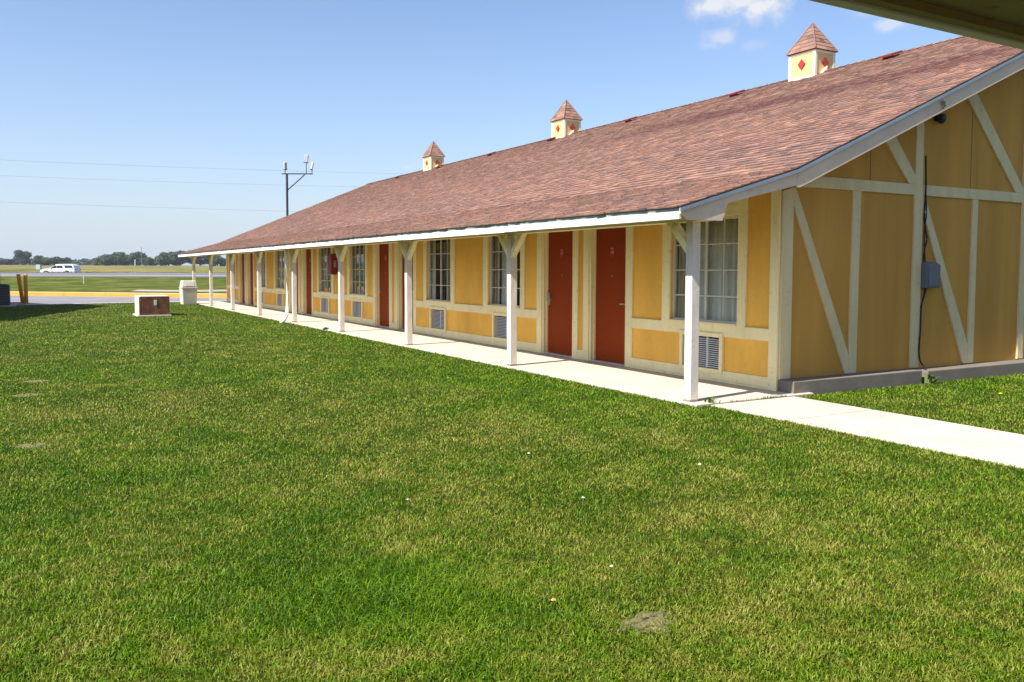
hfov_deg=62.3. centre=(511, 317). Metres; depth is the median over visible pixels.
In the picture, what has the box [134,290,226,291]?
gravel drive
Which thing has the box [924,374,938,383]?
weed
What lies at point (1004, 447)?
path
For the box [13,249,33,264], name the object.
tree
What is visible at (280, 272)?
window
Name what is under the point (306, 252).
door
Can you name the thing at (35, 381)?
soil mound
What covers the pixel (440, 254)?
window
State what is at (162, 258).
tree
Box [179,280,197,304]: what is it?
trash can
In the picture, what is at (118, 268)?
field
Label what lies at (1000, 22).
motel building
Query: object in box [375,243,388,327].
door
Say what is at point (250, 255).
door
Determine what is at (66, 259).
tree
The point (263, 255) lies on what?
window
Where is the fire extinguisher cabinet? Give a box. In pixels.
[327,254,336,273]
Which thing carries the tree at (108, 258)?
on the field
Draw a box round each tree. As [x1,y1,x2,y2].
[0,258,19,264]
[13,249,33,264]
[31,255,65,264]
[52,256,70,263]
[91,252,118,265]
[94,257,109,265]
[115,252,140,265]
[129,251,147,263]
[139,255,153,265]
[154,252,179,265]
[166,250,189,264]
[186,250,220,265]
[213,255,225,265]
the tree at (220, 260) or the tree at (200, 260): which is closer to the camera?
the tree at (220, 260)
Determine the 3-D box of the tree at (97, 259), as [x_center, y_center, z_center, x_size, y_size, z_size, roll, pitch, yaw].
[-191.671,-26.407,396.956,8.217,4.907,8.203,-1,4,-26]
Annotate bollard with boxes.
[16,274,23,304]
[22,274,29,304]
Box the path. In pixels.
[712,396,1023,468]
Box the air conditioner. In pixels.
[0,284,15,306]
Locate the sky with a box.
[0,0,960,293]
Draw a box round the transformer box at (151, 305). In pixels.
[133,295,171,316]
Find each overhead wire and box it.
[0,175,347,186]
[11,160,394,173]
[14,202,297,211]
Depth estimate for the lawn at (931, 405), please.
10.60 m
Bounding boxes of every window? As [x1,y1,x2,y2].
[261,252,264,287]
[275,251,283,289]
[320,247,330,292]
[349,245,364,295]
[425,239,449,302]
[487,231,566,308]
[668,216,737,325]
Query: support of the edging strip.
on the parking lot
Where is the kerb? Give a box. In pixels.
[10,292,226,297]
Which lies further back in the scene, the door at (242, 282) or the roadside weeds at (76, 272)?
the roadside weeds at (76, 272)
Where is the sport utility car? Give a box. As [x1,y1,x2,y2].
[40,264,80,272]
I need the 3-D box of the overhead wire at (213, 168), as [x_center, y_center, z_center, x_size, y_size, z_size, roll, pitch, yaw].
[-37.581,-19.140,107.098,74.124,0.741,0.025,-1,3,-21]
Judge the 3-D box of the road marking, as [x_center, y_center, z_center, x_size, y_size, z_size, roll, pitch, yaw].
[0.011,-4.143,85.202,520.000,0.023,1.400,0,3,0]
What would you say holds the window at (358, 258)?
in the motel building at (769, 237)
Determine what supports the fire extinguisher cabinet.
attached to the motel building at (769, 237)
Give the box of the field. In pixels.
[0,265,225,272]
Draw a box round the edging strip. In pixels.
[16,302,134,305]
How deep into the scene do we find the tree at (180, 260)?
404.98 m
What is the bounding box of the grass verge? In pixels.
[0,276,226,292]
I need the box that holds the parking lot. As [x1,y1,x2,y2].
[10,295,226,304]
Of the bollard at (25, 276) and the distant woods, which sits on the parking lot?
the bollard at (25, 276)
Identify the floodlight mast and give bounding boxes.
[282,155,313,215]
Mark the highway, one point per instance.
(74, 274)
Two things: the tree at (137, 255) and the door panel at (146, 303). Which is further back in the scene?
the tree at (137, 255)
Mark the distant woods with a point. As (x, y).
(84, 261)
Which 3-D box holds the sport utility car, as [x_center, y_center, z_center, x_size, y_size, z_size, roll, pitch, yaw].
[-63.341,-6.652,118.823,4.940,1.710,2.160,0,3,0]
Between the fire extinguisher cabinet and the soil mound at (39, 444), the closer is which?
the soil mound at (39, 444)
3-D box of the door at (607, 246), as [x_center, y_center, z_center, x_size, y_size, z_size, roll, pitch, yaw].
[1.691,-0.391,14.507,0.134,2.360,1.070,-2,4,-30]
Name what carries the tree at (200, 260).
on the field
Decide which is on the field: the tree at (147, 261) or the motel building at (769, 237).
the tree at (147, 261)
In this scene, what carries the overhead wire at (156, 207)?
attached to the utility pole
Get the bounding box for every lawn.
[0,302,1023,681]
[801,373,1023,434]
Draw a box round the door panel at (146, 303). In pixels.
[139,296,169,314]
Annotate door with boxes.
[240,253,244,303]
[248,253,252,305]
[291,255,297,312]
[303,249,311,314]
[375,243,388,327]
[398,243,412,329]
[542,231,572,357]
[589,227,625,365]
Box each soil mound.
[9,442,55,448]
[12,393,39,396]
[25,379,47,382]
[618,610,673,635]
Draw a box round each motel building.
[177,23,1023,401]
[810,0,1023,49]
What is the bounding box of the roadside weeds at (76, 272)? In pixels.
[0,271,197,272]
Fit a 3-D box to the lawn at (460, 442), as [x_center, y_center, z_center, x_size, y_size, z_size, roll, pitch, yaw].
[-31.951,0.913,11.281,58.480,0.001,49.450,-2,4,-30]
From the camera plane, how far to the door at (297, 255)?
31.39 m
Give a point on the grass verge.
(90, 284)
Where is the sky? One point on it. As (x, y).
(364, 88)
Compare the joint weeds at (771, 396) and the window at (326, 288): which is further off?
the window at (326, 288)
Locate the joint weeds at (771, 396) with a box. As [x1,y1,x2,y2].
[730,394,786,401]
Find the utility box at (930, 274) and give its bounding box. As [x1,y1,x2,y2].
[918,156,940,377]
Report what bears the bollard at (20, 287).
on the parking lot
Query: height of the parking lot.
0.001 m
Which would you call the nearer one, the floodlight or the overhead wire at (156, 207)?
the floodlight
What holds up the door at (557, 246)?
in the motel building at (769, 237)
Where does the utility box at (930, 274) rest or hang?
attached to the motel building at (769, 237)
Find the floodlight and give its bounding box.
[934,114,945,123]
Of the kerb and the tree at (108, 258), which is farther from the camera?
the tree at (108, 258)
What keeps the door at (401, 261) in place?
in the motel building at (769, 237)
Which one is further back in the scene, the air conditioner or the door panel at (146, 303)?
the air conditioner
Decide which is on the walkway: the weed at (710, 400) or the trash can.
the weed at (710, 400)
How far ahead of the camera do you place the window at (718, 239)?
12.40 m
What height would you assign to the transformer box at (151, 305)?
0.760 m
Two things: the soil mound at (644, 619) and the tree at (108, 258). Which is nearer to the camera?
the soil mound at (644, 619)
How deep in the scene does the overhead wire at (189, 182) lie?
106.20 m
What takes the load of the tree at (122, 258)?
on the field
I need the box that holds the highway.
[0,273,225,276]
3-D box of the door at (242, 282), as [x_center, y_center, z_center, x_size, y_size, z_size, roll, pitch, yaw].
[-12.298,-1.799,38.872,0.134,2.360,1.070,-2,4,-30]
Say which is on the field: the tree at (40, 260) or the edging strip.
the tree at (40, 260)
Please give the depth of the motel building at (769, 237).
13.43 m
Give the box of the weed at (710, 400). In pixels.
[703,397,720,403]
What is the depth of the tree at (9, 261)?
465.97 m
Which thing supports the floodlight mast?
on the grass verge
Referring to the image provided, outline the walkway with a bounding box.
[197,301,813,406]
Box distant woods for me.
[2,258,132,264]
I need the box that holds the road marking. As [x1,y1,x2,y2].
[132,275,225,275]
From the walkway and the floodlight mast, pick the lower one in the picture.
the walkway
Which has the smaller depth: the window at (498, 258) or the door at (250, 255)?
the window at (498, 258)

